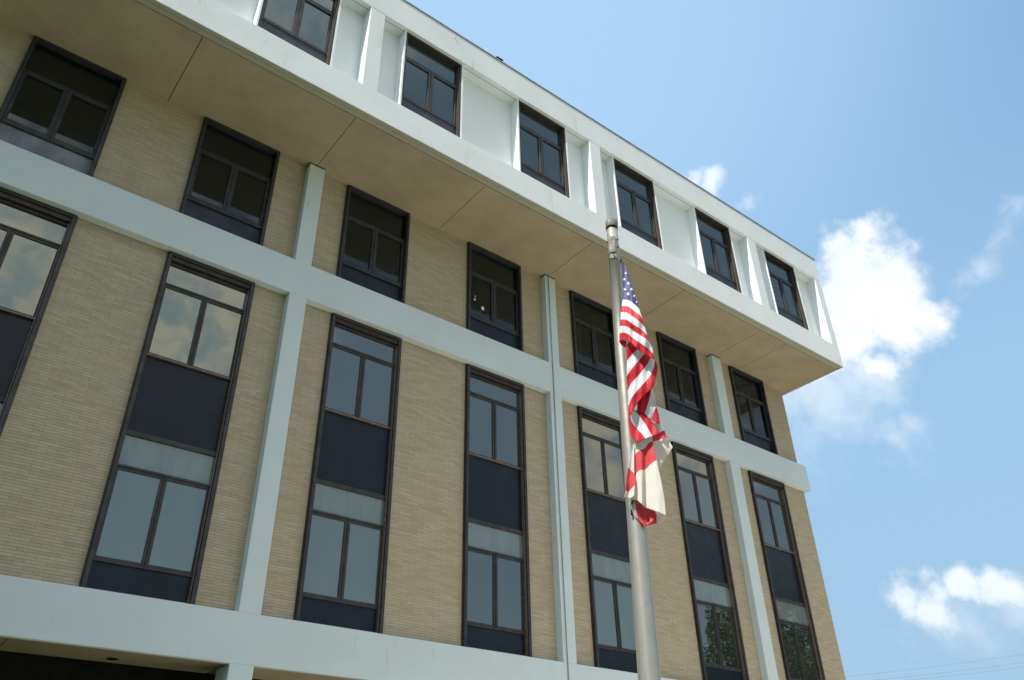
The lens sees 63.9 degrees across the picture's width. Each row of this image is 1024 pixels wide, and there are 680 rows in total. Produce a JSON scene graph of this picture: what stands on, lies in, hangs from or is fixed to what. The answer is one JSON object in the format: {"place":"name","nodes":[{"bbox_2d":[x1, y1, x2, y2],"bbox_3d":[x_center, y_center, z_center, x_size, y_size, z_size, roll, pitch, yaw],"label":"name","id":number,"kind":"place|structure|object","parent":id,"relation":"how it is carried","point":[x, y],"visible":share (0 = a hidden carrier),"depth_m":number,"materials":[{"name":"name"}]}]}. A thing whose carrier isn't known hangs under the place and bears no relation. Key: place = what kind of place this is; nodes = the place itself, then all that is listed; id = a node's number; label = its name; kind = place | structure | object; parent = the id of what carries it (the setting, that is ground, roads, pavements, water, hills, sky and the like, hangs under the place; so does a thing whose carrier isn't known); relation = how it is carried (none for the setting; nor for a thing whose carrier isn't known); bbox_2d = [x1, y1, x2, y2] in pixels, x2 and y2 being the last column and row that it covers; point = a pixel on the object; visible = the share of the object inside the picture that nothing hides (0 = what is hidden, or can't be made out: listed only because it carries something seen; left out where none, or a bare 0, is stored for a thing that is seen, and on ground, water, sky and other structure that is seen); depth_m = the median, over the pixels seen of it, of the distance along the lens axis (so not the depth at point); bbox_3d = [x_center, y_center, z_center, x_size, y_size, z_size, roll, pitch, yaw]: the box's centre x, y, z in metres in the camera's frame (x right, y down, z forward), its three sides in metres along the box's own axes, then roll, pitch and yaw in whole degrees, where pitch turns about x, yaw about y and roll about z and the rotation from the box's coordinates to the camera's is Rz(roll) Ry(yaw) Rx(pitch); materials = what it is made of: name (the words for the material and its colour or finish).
{"place":"outdoors","nodes":[
{"label":"outdoors","id":0,"kind":"place"},
{"bbox_2d":[605,218,660,679],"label":"flagpole","id":1,"kind":"object","parent":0,"point":[647,658],"visible":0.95,"depth_m":7.06,"materials":[{"name":"metal"}]},
{"bbox_2d":[619,261,661,441],"bbox_3d":[1.210,-0.003,7.970,0.325,2.167,0.254,-17,-36,23],"label":"national flag","id":2,"kind":"object","parent":1,"relation":"hanging from","point":[643,419],"visible":1,"depth_m":7.75,"materials":[{"name":"red fabric"}]},
{"bbox_2d":[624,431,672,525],"bbox_3d":[1.222,1.204,7.298,0.479,0.930,0.161,-7,-33,8],"label":"state flag","id":3,"kind":"object","parent":1,"relation":"hanging from","point":[648,456],"visible":0.99,"depth_m":7.25,"materials":[{"name":"white fabric"}]},
{"bbox_2d":[407,0,1023,679],"label":"sky","id":4,"kind":"structure","parent":0,"point":[882,141],"materials":[{"name":"blue"}]},
{"bbox_2d":[848,654,1021,676],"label":"power line","id":5,"kind":"object","parent":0,"point":[933,666],"visible":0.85,"depth_m":54.94,"materials":[{"name":"metal"}]},
{"bbox_2d":[879,662,1022,679],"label":"power line","id":6,"kind":"object","parent":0,"point":[953,671],"visible":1,"depth_m":54.55,"materials":[{"name":"metal"}]},
{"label":"pavement","id":7,"kind":"structure","parent":0,"visible":0},
{"bbox_2d":[0,0,845,679],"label":"office building","id":8,"kind":"structure","parent":7,"relation":"on","point":[306,350],"depth_m":17.36,"materials":[{"name":"beige brick"}]},
{"bbox_2d":[0,187,77,436],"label":"window","id":9,"kind":"structure","parent":8,"relation":"in","point":[32,257],"depth_m":13.84,"materials":[{"name":"glass"}]},
{"bbox_2d":[0,36,126,176],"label":"window","id":10,"kind":"structure","parent":8,"relation":"in","point":[46,145],"depth_m":15.44,"materials":[{"name":"grey metal"}]},
{"bbox_2d":[78,251,254,604],"bbox_3d":[-5.842,1.313,14.395,1.736,6.405,0.200,22,-40,-32],"label":"window","id":11,"kind":"structure","parent":8,"relation":"in","point":[150,534],"depth_m":14.12,"materials":[{"name":"grey glass"}]},
{"bbox_2d":[179,117,279,245],"bbox_3d":[-5.938,-3.292,17.371,1.736,2.823,0.220,22,-40,-32],"label":"window","id":12,"kind":"structure","parent":8,"relation":"in","point":[222,218],"depth_m":17.22,"materials":[{"name":"grey metal"}]},
{"bbox_2d":[257,0,339,65],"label":"window","id":13,"kind":"structure","parent":8,"relation":"in","point":[308,25],"depth_m":17.88,"materials":[{"name":"glass"}]},
{"bbox_2d":[293,313,401,633],"bbox_3d":[-3.129,2.430,16.210,1.736,6.405,0.200,22,-40,-32],"label":"window","id":14,"kind":"structure","parent":8,"relation":"in","point":[342,576],"depth_m":15.98,"materials":[{"name":"grey glass"}]},
{"bbox_2d":[336,185,409,303],"bbox_3d":[-3.225,-2.175,19.187,1.736,2.823,0.220,22,-40,-32],"label":"window","id":15,"kind":"structure","parent":8,"relation":"in","point":[349,271],"depth_m":19.07,"materials":[{"name":"grey metal"}]},
{"bbox_2d":[401,32,461,136],"bbox_3d":[-1.980,-6.066,19.814,1.640,2.724,0.260,22,-40,-32],"label":"window","id":16,"kind":"structure","parent":8,"relation":"in","point":[431,88],"depth_m":19.91,"materials":[{"name":"glass"}]},
{"bbox_2d":[466,242,522,351],"bbox_3d":[-0.469,-1.041,21.031,1.736,2.823,0.220,22,-40,-32],"label":"window","id":17,"kind":"structure","parent":8,"relation":"in","point":[490,329],"depth_m":20.94,"materials":[{"name":"grey metal"}]},
{"bbox_2d":[461,364,531,656],"bbox_3d":[-0.373,3.564,18.055,1.736,6.405,0.200,22,-40,-32],"label":"window","id":18,"kind":"structure","parent":8,"relation":"in","point":[496,612],"depth_m":17.86,"materials":[{"name":"grey glass"}]},
{"bbox_2d":[519,100,569,197],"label":"window","id":19,"kind":"structure","parent":8,"relation":"in","point":[543,156],"depth_m":21.76,"materials":[{"name":"glass"}]},
{"bbox_2d":[569,290,617,389],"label":"window","id":20,"kind":"structure","parent":8,"relation":"in","point":[595,371],"depth_m":22.88,"materials":[{"name":"grey metal"}]},
{"bbox_2d":[577,406,637,673],"bbox_3d":[2.395,4.703,19.907,1.736,6.405,0.200,22,-40,-32],"label":"window","id":21,"kind":"structure","parent":8,"relation":"in","point":[601,460],"depth_m":19.72,"materials":[{"name":"grey glass"}]},
{"bbox_2d":[613,158,662,249],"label":"window","id":22,"kind":"structure","parent":8,"relation":"in","point":[636,197],"depth_m":23.63,"materials":[{"name":"glass"}]},
{"bbox_2d":[656,331,707,426],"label":"window","id":23,"kind":"structure","parent":8,"relation":"in","point":[679,407],"depth_m":24.69,"materials":[{"name":"grey metal"}]},
{"bbox_2d":[670,442,748,679],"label":"window","id":24,"kind":"structure","parent":8,"relation":"in","point":[722,656],"depth_m":21.68,"materials":[{"name":"grey glass"}]},
{"bbox_2d":[694,207,741,292],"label":"window","id":25,"kind":"structure","parent":8,"relation":"in","point":[717,249],"depth_m":25.48,"materials":[{"name":"glass"}]},
{"bbox_2d":[728,366,777,454],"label":"window","id":26,"kind":"structure","parent":8,"relation":"in","point":[768,443],"depth_m":26.64,"materials":[{"name":"grey metal"}]},
{"bbox_2d":[763,249,808,329],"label":"window","id":27,"kind":"structure","parent":8,"relation":"in","point":[782,276],"depth_m":27.31,"materials":[{"name":"glass"}]},
{"bbox_2d":[747,471,825,679],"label":"window","id":28,"kind":"structure","parent":8,"relation":"in","point":[800,652],"depth_m":23.60,"materials":[{"name":"grey glass"}]}
]}

